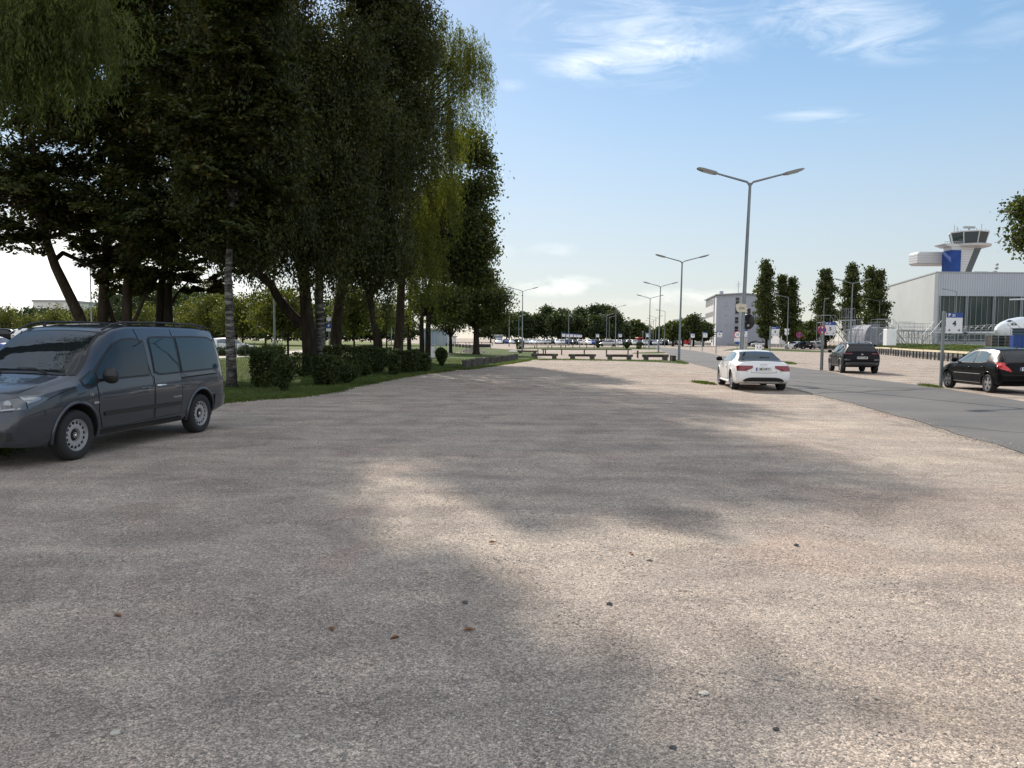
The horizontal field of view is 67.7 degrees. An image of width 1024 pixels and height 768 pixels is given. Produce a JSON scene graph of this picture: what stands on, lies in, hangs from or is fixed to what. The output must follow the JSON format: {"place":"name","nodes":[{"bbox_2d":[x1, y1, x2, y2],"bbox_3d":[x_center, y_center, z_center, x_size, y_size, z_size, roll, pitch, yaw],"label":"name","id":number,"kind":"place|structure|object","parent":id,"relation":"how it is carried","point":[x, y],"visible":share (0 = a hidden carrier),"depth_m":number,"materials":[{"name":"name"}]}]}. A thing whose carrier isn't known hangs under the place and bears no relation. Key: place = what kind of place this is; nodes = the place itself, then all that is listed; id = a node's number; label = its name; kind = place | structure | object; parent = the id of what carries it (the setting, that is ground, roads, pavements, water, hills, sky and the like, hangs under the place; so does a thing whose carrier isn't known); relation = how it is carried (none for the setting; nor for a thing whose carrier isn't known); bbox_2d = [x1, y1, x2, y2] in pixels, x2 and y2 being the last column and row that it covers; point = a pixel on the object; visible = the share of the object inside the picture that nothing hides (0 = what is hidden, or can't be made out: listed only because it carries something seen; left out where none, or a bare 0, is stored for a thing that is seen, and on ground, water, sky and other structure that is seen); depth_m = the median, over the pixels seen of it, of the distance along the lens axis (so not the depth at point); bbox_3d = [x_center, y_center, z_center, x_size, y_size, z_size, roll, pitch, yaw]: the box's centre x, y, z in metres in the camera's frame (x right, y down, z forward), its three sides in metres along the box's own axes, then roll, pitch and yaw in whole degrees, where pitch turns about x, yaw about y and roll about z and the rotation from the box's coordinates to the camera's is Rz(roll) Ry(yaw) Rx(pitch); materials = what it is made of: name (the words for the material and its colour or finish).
{"place":"outdoors","nodes":[
{"label":"outdoors","id":0,"kind":"place"},
{"bbox_2d":[31,300,97,310],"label":"warehouse","id":1,"kind":"structure","parent":0,"point":[40,303],"depth_m":239.02,"materials":[{"name":"grey"}]},
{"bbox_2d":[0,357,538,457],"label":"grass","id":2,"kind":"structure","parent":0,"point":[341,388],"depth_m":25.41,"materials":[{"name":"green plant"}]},
{"bbox_2d":[238,340,461,349],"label":"lawn","id":3,"kind":"structure","parent":0,"point":[295,345],"depth_m":176.94,"materials":[{"name":"green plant"}]},
{"bbox_2d":[14,311,42,328],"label":"young tree","id":4,"kind":"object","parent":3,"relation":"on","point":[26,319],"visible":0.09,"depth_m":95.43,"materials":[{"name":"green plant"}]},
{"bbox_2d":[70,304,96,321],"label":"young tree","id":5,"kind":"object","parent":3,"relation":"on","point":[94,316],"visible":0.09,"depth_m":95.19,"materials":[{"name":"green plant"}]},
{"bbox_2d":[165,299,199,326],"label":"young tree","id":6,"kind":"object","parent":3,"relation":"on","point":[181,313],"visible":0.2,"depth_m":91.16,"materials":[{"name":"green plant"}]},
{"bbox_2d":[175,284,224,334],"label":"lime tree","id":7,"kind":"object","parent":3,"relation":"on","point":[200,311],"visible":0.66,"depth_m":82.75,"materials":[{"name":"green plant"}]},
{"bbox_2d":[214,338,252,348],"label":"hatchback","id":8,"kind":"object","parent":3,"relation":"on","point":[218,341],"visible":0.15,"depth_m":67.78,"materials":[{"name":"white paint"}]},
{"bbox_2d":[204,291,268,342],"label":"lime tree","id":9,"kind":"object","parent":3,"relation":"on","point":[220,319],"visible":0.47,"depth_m":76.77,"materials":[{"name":"green plant"}]},
{"bbox_2d":[424,328,448,345],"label":"storage shed","id":10,"kind":"structure","parent":3,"relation":"on","point":[439,339],"depth_m":149.73,"materials":[{"name":"grey metal"}]},
{"bbox_2d":[0,337,1023,767],"bbox_3d":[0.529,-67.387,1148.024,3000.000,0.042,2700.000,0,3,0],"label":"ground","id":11,"kind":"structure","parent":0,"point":[582,411],"depth_m":5.25,"materials":[{"name":"beige gravel"}]},
{"bbox_2d":[0,321,224,459],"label":"van","id":12,"kind":"object","parent":11,"relation":"on","point":[69,391],"visible":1,"depth_m":10.76,"materials":[{"name":"grey metal"}]},
{"bbox_2d":[0,278,419,342],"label":"woodland","id":13,"kind":"object","parent":11,"relation":"on","point":[116,301],"visible":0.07,"depth_m":147.91,"materials":[{"name":"green plant"}]},
{"bbox_2d":[219,346,536,399],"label":"grass verge","id":14,"kind":"object","parent":11,"relation":"on","point":[494,352],"depth_m":43.73,"materials":[{"name":"green plant"}]},
{"bbox_2d":[0,5,135,323],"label":"maple tree","id":15,"kind":"object","parent":14,"relation":"on","point":[28,175],"visible":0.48,"depth_m":28.76,"materials":[{"name":"green plant"}]},
{"bbox_2d":[0,0,157,179],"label":"willow tree","id":16,"kind":"object","parent":14,"relation":"on","point":[34,28],"visible":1,"depth_m":11.90,"materials":[{"name":"green plant"}]},
{"bbox_2d":[26,0,188,322],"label":"maple tree","id":17,"kind":"object","parent":14,"relation":"on","point":[101,257],"visible":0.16,"depth_m":31.07,"materials":[{"name":"green plant"}]},
{"bbox_2d":[67,0,232,320],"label":"maple tree","id":18,"kind":"object","parent":14,"relation":"on","point":[137,216],"visible":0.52,"depth_m":28.56,"materials":[{"name":"green plant"}]},
{"bbox_2d":[108,0,317,325],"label":"maple tree","id":19,"kind":"object","parent":14,"relation":"on","point":[229,50],"visible":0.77,"depth_m":23.48,"materials":[{"name":"green plant"}]},
{"bbox_2d":[118,0,331,386],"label":"birch tree","id":20,"kind":"object","parent":14,"relation":"on","point":[285,163],"visible":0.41,"depth_m":24.56,"materials":[{"name":"green plant"}]},
{"bbox_2d":[234,283,289,344],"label":"lime tree","id":21,"kind":"object","parent":14,"relation":"on","point":[257,297],"visible":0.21,"depth_m":71.09,"materials":[{"name":"green plant"}]},
{"bbox_2d":[247,344,286,386],"bbox_3d":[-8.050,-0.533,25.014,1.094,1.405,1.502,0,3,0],"label":"hedge","id":22,"kind":"object","parent":14,"relation":"on","point":[263,375],"visible":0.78,"depth_m":24.48,"materials":[{"name":"green plant"}]},
{"bbox_2d":[241,281,327,355],"bbox_3d":[-18.419,-5.245,61.806,6.939,6.360,6.229,0,3,0],"label":"lime tree","id":23,"kind":"object","parent":14,"relation":"on","point":[264,316],"visible":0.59,"depth_m":60.90,"materials":[{"name":"green plant"}]},
{"bbox_2d":[271,353,297,390],"bbox_3d":[-6.913,-0.343,23.160,0.866,1.230,1.072,0,3,0],"label":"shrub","id":24,"kind":"object","parent":14,"relation":"on","point":[283,366],"visible":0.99,"depth_m":22.85,"materials":[{"name":"green plant"}]},
{"bbox_2d":[290,351,311,375],"bbox_3d":[-8.820,-0.825,31.920,0.887,1.111,1.232,0,3,0],"label":"hedge","id":25,"kind":"object","parent":14,"relation":"on","point":[302,369],"visible":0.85,"depth_m":31.61,"materials":[{"name":"green plant"}]},
{"bbox_2d":[309,353,341,384],"bbox_3d":[-6.354,-0.490,26.235,0.981,1.162,1.349,0,3,0],"label":"hedge","id":26,"kind":"object","parent":14,"relation":"on","point":[326,369],"visible":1,"depth_m":25.80,"materials":[{"name":"green plant"}]},
{"bbox_2d":[213,72,439,374],"bbox_3d":[-8.806,-8.299,35.402,8.834,15.789,11.206,2,4,27],"label":"willow tree","id":27,"kind":"object","parent":14,"relation":"on","point":[393,262],"visible":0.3,"depth_m":35.62,"materials":[{"name":"green plant"}]},
{"bbox_2d":[270,0,409,354],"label":"birch tree","id":28,"kind":"object","parent":14,"relation":"on","point":[340,75],"visible":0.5,"depth_m":31.27,"materials":[{"name":"green plant"}]},
{"bbox_2d":[321,343,367,376],"bbox_3d":[-6.891,-0.960,31.672,1.704,1.475,1.864,0,3,0],"label":"hedge","id":29,"kind":"object","parent":14,"relation":"on","point":[358,354],"visible":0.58,"depth_m":31.01,"materials":[{"name":"green plant"}]},
{"bbox_2d":[340,364,358,382],"bbox_3d":[-5.867,-0.343,27.236,0.735,0.774,1.140,0,3,0],"label":"bush","id":30,"kind":"object","parent":14,"relation":"on","point":[349,373],"visible":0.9,"depth_m":26.98,"materials":[{"name":"green plant"}]},
{"bbox_2d":[325,280,385,345],"bbox_3d":[-13.812,-5.715,65.925,5.693,6.877,5.520,0,3,0],"label":"lime tree","id":31,"kind":"object","parent":14,"relation":"on","point":[357,316],"visible":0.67,"depth_m":64.97,"materials":[{"name":"green plant"}]},
{"bbox_2d":[347,281,378,365],"bbox_3d":[-8.387,-6.866,43.677,4.229,11.955,3.404,2,4,22],"label":"alder tree","id":32,"kind":"object","parent":14,"relation":"on","point":[375,338],"depth_m":43.77,"materials":[{"name":"brown plant"}]},
{"bbox_2d":[363,345,386,372],"bbox_3d":[-6.456,-1.158,35.502,1.170,1.401,1.863,0,3,0],"label":"hedge","id":33,"kind":"object","parent":14,"relation":"on","point":[373,352],"visible":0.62,"depth_m":34.89,"materials":[{"name":"green plant"}]},
{"bbox_2d":[311,0,458,357],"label":"willow tree","id":34,"kind":"object","parent":14,"relation":"on","point":[414,37],"visible":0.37,"depth_m":39.85,"materials":[{"name":"green plant"}]},
{"bbox_2d":[369,301,407,346],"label":"lime tree","id":35,"kind":"object","parent":14,"relation":"on","point":[392,319],"visible":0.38,"depth_m":87.27,"materials":[{"name":"green plant"}]},
{"bbox_2d":[367,167,417,346],"bbox_3d":[-7.301,-7.352,44.118,3.819,12.872,4.824,0,3,0],"label":"alder tree","id":36,"kind":"object","parent":14,"relation":"on","point":[380,340],"visible":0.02,"depth_m":44.79,"materials":[{"name":"brown plant"}]},
{"bbox_2d":[387,352,401,374],"bbox_3d":[-5.213,-0.872,33.902,0.708,1.070,1.254,0,3,-5],"label":"hedge","id":37,"kind":"object","parent":14,"relation":"on","point":[394,363],"visible":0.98,"depth_m":33.43,"materials":[{"name":"green plant"}]},
{"bbox_2d":[398,348,420,371],"bbox_3d":[-4.874,-1.092,36.091,1.042,1.228,1.481,0,3,0],"label":"hedge","id":38,"kind":"object","parent":14,"relation":"on","point":[413,355],"visible":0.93,"depth_m":35.61,"materials":[{"name":"green plant"}]},
{"bbox_2d":[417,358,431,371],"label":"hedge","id":39,"kind":"object","parent":14,"relation":"on","point":[425,365],"visible":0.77,"depth_m":36.77,"materials":[{"name":"green plant"}]},
{"bbox_2d":[405,244,450,359],"bbox_3d":[-5.950,-5.940,51.745,3.701,9.159,4.358,0,3,0],"label":"alder tree","id":40,"kind":"object","parent":14,"relation":"on","point":[408,339],"visible":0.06,"depth_m":51.74,"materials":[{"name":"brown plant"}]},
{"bbox_2d":[412,312,468,352],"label":"oak tree","id":41,"kind":"object","parent":14,"relation":"on","point":[443,328],"visible":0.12,"depth_m":81.51,"materials":[{"name":"green plant"}]},
{"bbox_2d":[434,346,448,365],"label":"bush","id":42,"kind":"object","parent":14,"relation":"on","point":[441,354],"visible":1,"depth_m":43.98,"materials":[{"name":"green plant"}]},
{"bbox_2d":[393,7,498,351],"bbox_3d":[-4.830,-11.558,46.180,8.057,21.067,5.767,1,4,14],"label":"willow tree","id":43,"kind":"object","parent":14,"relation":"on","point":[466,60],"visible":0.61,"depth_m":45.29,"materials":[{"name":"green plant"}]},
{"bbox_2d":[405,121,514,355],"bbox_3d":[-4.264,-9.542,51.729,8.865,16.379,8.338,0,3,0],"label":"alder tree","id":44,"kind":"object","parent":14,"relation":"on","point":[473,255],"visible":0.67,"depth_m":50.32,"materials":[{"name":"green plant"}]},
{"bbox_2d":[435,276,522,353],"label":"oak tree","id":45,"kind":"object","parent":14,"relation":"on","point":[476,318],"visible":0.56,"depth_m":74.73,"materials":[{"name":"green plant"}]},
{"bbox_2d":[472,324,505,341],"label":"broadleaf tree","id":46,"kind":"object","parent":11,"relation":"on","point":[484,333],"visible":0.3,"depth_m":246.88,"materials":[{"name":"green plant"}]},
{"bbox_2d":[489,311,527,338],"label":"broadleaf tree","id":47,"kind":"object","parent":11,"relation":"on","point":[504,331],"visible":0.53,"depth_m":232.07,"materials":[{"name":"green plant"}]},
{"bbox_2d":[514,309,540,338],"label":"broadleaf tree","id":48,"kind":"object","parent":11,"relation":"on","point":[530,329],"visible":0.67,"depth_m":241.82,"materials":[{"name":"green plant"}]},
{"bbox_2d":[531,303,555,338],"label":"broadleaf tree","id":49,"kind":"object","parent":11,"relation":"on","point":[544,310],"visible":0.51,"depth_m":246.79,"materials":[{"name":"green plant"}]},
{"bbox_2d":[542,309,568,338],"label":"broadleaf tree","id":50,"kind":"object","parent":11,"relation":"on","point":[553,318],"visible":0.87,"depth_m":236.83,"materials":[{"name":"green plant"}]},
{"bbox_2d":[557,312,588,338],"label":"broadleaf tree","id":51,"kind":"object","parent":11,"relation":"on","point":[575,323],"visible":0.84,"depth_m":234.12,"materials":[{"name":"green plant"}]},
{"bbox_2d":[568,305,590,339],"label":"broadleaf tree","id":52,"kind":"object","parent":11,"relation":"on","point":[579,309],"visible":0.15,"depth_m":253.46,"materials":[{"name":"green plant"}]},
{"bbox_2d":[541,349,631,354],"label":"timber rail","id":53,"kind":"object","parent":11,"relation":"on","point":[586,349],"visible":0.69,"depth_m":76.91,"materials":[{"name":"brown wood"}]},
{"bbox_2d":[523,347,656,348],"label":"grass strip","id":54,"kind":"object","parent":11,"relation":"on","point":[588,347],"depth_m":133.23,"materials":[{"name":"green plant"}]},
{"bbox_2d":[582,312,614,339],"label":"broadleaf tree","id":55,"kind":"object","parent":11,"relation":"on","point":[594,325],"visible":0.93,"depth_m":233.18,"materials":[{"name":"green plant"}]},
{"bbox_2d":[585,302,617,339],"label":"broadleaf tree","id":56,"kind":"object","parent":11,"relation":"on","point":[594,309],"visible":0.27,"depth_m":247.06,"materials":[{"name":"green plant"}]},
{"bbox_2d":[601,309,629,339],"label":"broadleaf tree","id":57,"kind":"object","parent":11,"relation":"on","point":[618,315],"visible":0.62,"depth_m":239.29,"materials":[{"name":"green plant"}]},
{"bbox_2d":[611,320,633,339],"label":"broadleaf tree","id":58,"kind":"object","parent":11,"relation":"on","point":[627,334],"visible":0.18,"depth_m":247.21,"materials":[{"name":"green plant"}]},
{"bbox_2d":[627,317,648,339],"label":"broadleaf tree","id":59,"kind":"object","parent":11,"relation":"on","point":[638,327],"visible":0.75,"depth_m":296.77,"materials":[{"name":"green plant"}]},
{"bbox_2d":[660,320,687,345],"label":"broadleaf tree","id":60,"kind":"object","parent":11,"relation":"on","point":[671,330],"visible":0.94,"depth_m":177.66,"materials":[{"name":"green plant"}]},
{"bbox_2d":[681,312,709,345],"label":"broadleaf tree","id":61,"kind":"object","parent":11,"relation":"on","point":[691,323],"visible":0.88,"depth_m":182.77,"materials":[{"name":"green plant"}]},
{"bbox_2d":[688,319,715,345],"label":"broadleaf tree","id":62,"kind":"object","parent":11,"relation":"on","point":[711,331],"visible":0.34,"depth_m":185.64,"materials":[{"name":"green plant"}]},
{"bbox_2d":[529,346,943,387],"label":"weeds","id":63,"kind":"object","parent":11,"relation":"on","point":[789,363],"visible":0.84,"depth_m":57.18,"materials":[{"name":"green plant"}]},
{"bbox_2d":[704,281,774,345],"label":"office building","id":64,"kind":"structure","parent":11,"relation":"on","point":[722,314],"depth_m":207.37,"materials":[{"name":"grey paint"}]},
{"bbox_2d":[696,167,804,349],"bbox_3d":[9.390,-4.303,30.392,4.245,8.488,0.310,0,3,0],"label":"street lamp","id":65,"kind":"object","parent":11,"relation":"on","point":[713,172],"visible":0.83,"depth_m":30.23,"materials":[{"name":"metal"}]},
{"bbox_2d":[745,314,754,329],"bbox_3d":[9.457,-2.509,30.665,0.185,0.640,0.640,-2,4,-38],"label":"traffic mirror","id":66,"kind":"object","parent":65,"relation":"attached to","point":[749,321],"visible":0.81,"depth_m":30.55,"materials":[{"name":"black paint"}]},
{"bbox_2d":[716,350,789,389],"bbox_3d":[8.335,-0.544,26.689,2.147,1.327,4.478,1,3,6],"label":"coupe","id":67,"kind":"object","parent":11,"relation":"on","point":[737,367],"visible":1,"depth_m":24.78,"materials":[{"name":"white paint"}]},
{"bbox_2d":[727,348,825,351],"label":"grass strip","id":68,"kind":"object","parent":11,"relation":"on","point":[778,350],"depth_m":124.92,"materials":[{"name":"green plant"}]},
{"bbox_2d":[751,258,781,348],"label":"poplar tree","id":69,"kind":"object","parent":68,"relation":"on","point":[766,306],"visible":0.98,"depth_m":148.19,"materials":[{"name":"green plant"}]},
{"bbox_2d":[774,273,806,348],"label":"poplar tree","id":70,"kind":"object","parent":11,"relation":"on","point":[789,289],"visible":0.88,"depth_m":150.21,"materials":[{"name":"green plant"}]},
{"bbox_2d":[794,341,812,348],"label":"hatchback","id":71,"kind":"object","parent":11,"relation":"on","point":[804,344],"visible":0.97,"depth_m":144.55,"materials":[{"name":"black paint"}]},
{"bbox_2d":[797,319,819,341],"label":"broadleaf tree","id":72,"kind":"object","parent":11,"relation":"on","point":[807,332],"visible":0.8,"depth_m":173.30,"materials":[{"name":"green plant"}]},
{"bbox_2d":[808,268,842,348],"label":"poplar tree","id":73,"kind":"object","parent":11,"relation":"on","point":[827,287],"visible":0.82,"depth_m":148.21,"materials":[{"name":"green plant"}]},
{"bbox_2d":[821,321,835,369],"bbox_3d":[17.569,-2.128,42.340,0.716,2.740,0.085,0,3,0],"label":"parking sign","id":74,"kind":"object","parent":11,"relation":"on","point":[830,328],"visible":0.99,"depth_m":42.27,"materials":[{"name":"metal"}]},
{"bbox_2d":[828,341,879,372],"bbox_3d":[17.995,-1.442,40.302,2.201,1.637,4.223,1,4,12],"label":"crossover","id":75,"kind":"object","parent":11,"relation":"on","point":[861,356],"visible":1,"depth_m":38.45,"materials":[{"name":"black paint"}]},
{"bbox_2d":[847,345,875,351],"bbox_3d":[17.620,-1.797,38.457,1.380,0.375,0.349,1,4,12],"label":"rear window","id":76,"kind":"structure","parent":75,"relation":"in","point":[851,348],"depth_m":38.38,"materials":[{"name":"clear glass"}]},
{"bbox_2d":[943,344,1023,392],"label":"hatchback","id":77,"kind":"object","parent":11,"relation":"on","point":[991,370],"visible":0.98,"depth_m":24.85,"materials":[{"name":"black paint"}]},
{"bbox_2d":[0,0,1023,340],"label":"sky","id":78,"kind":"structure","parent":0,"point":[903,119],"materials":[{"name":"blue"}]},
{"bbox_2d":[623,344,1023,452],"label":"road","id":79,"kind":"structure","parent":0,"point":[1000,420],"depth_m":20.92,"materials":[{"name":"grey asphalt"}]},
{"bbox_2d":[687,361,1023,458],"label":"edge gravel","id":80,"kind":"structure","parent":79,"relation":"on","point":[972,438],"depth_m":14.54,"materials":[{"name":"beige gravel"}]},
{"bbox_2d":[876,343,1009,354],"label":"grass bank","id":81,"kind":"structure","parent":0,"point":[939,347],"depth_m":100.07,"materials":[{"name":"green plant"}]},
{"bbox_2d":[836,261,866,337],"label":"poplar tree","id":82,"kind":"object","parent":81,"relation":"on","point":[852,276],"visible":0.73,"depth_m":150.24,"materials":[{"name":"green plant"}]},
{"bbox_2d":[857,264,895,348],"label":"poplar tree","id":83,"kind":"object","parent":81,"relation":"on","point":[873,287],"visible":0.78,"depth_m":122.74,"materials":[{"name":"green plant"}]},
{"bbox_2d":[994,191,1023,263],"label":"broadleaf tree","id":84,"kind":"object","parent":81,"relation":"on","point":[1016,211],"visible":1,"depth_m":35.59,"materials":[{"name":"green plant"}]},
{"bbox_2d":[909,224,991,271],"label":"control tower","id":85,"kind":"structure","parent":0,"point":[961,251],"depth_m":324.90,"materials":[{"name":"white concrete"}]},
{"label":"apron","id":86,"kind":"structure","parent":0,"visible":0},
{"bbox_2d":[844,319,863,342],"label":"work platform","id":87,"kind":"structure","parent":86,"relation":"on","point":[853,326],"depth_m":107.75,"materials":[{"name":"silver metal"}]},
{"bbox_2d":[846,324,882,343],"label":"storage tent","id":88,"kind":"object","parent":86,"relation":"on","point":[867,335],"visible":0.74,"depth_m":110.81,"materials":[{"name":"fabric"}]},
{"bbox_2d":[870,319,905,343],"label":"boarding stairs","id":89,"kind":"structure","parent":86,"relation":"on","point":[889,327],"depth_m":94.03,"materials":[{"name":"silver metal"}]},
{"bbox_2d":[883,329,896,345],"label":"equipment cabinet","id":90,"kind":"object","parent":86,"relation":"on","point":[889,336],"visible":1,"depth_m":87.37,"materials":[{"name":"white metal"}]},
{"bbox_2d":[894,323,932,344],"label":"work platform","id":91,"kind":"structure","parent":86,"relation":"on","point":[909,330],"depth_m":95.80,"materials":[{"name":"silver metal"}]},
{"bbox_2d":[922,320,957,345],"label":"boarding stairs","id":92,"kind":"structure","parent":86,"relation":"on","point":[934,331],"depth_m":91.14,"materials":[{"name":"silver metal"}]},
{"bbox_2d":[884,263,1023,344],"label":"hangar","id":93,"kind":"structure","parent":86,"relation":"on","point":[983,297],"depth_m":136.73,"materials":[{"name":"grey metal"}]},
{"bbox_2d":[937,296,1023,343],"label":"window","id":94,"kind":"structure","parent":93,"relation":"in","point":[976,310],"depth_m":136.72,"materials":[{"name":"grey"}]},
{"bbox_2d":[994,317,1023,335],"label":"airliner","id":95,"kind":"object","parent":86,"relation":"on","point":[1000,328],"visible":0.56,"depth_m":95.55,"materials":[{"name":"white metal"}]},
{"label":"parking ground","id":96,"kind":"structure","parent":0,"visible":0},
{"bbox_2d":[0,303,29,329],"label":"young tree","id":97,"kind":"object","parent":96,"relation":"on","point":[8,322],"visible":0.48,"depth_m":91.50,"materials":[{"name":"green plant"}]},
{"bbox_2d":[31,302,70,325],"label":"young tree","id":98,"kind":"object","parent":96,"relation":"on","point":[56,313],"visible":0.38,"depth_m":99.24,"materials":[{"name":"green plant"}]},
{"bbox_2d":[132,301,155,324],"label":"young tree","id":99,"kind":"object","parent":96,"relation":"on","point":[147,313],"visible":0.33,"depth_m":99.25,"materials":[{"name":"green plant"}]},
{"label":"grass strip","id":100,"kind":"structure","parent":0,"visible":0},
{"bbox_2d":[939,311,962,386],"bbox_3d":[15.836,-1.249,27.504,0.716,2.740,0.085,0,3,0],"label":"parking sign","id":101,"kind":"object","parent":100,"relation":"on","point":[954,321],"visible":1,"depth_m":27.43,"materials":[{"name":"metal"}]},
{"label":"grass strip","id":102,"kind":"structure","parent":0,"visible":0},
{"bbox_2d":[655,254,708,359],"bbox_3d":[13.377,-6.020,60.294,4.245,8.388,0.310,0,3,0],"label":"street lamp","id":103,"kind":"object","parent":102,"relation":"on","point":[679,340],"visible":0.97,"depth_m":60.20,"materials":[{"name":"metal"}]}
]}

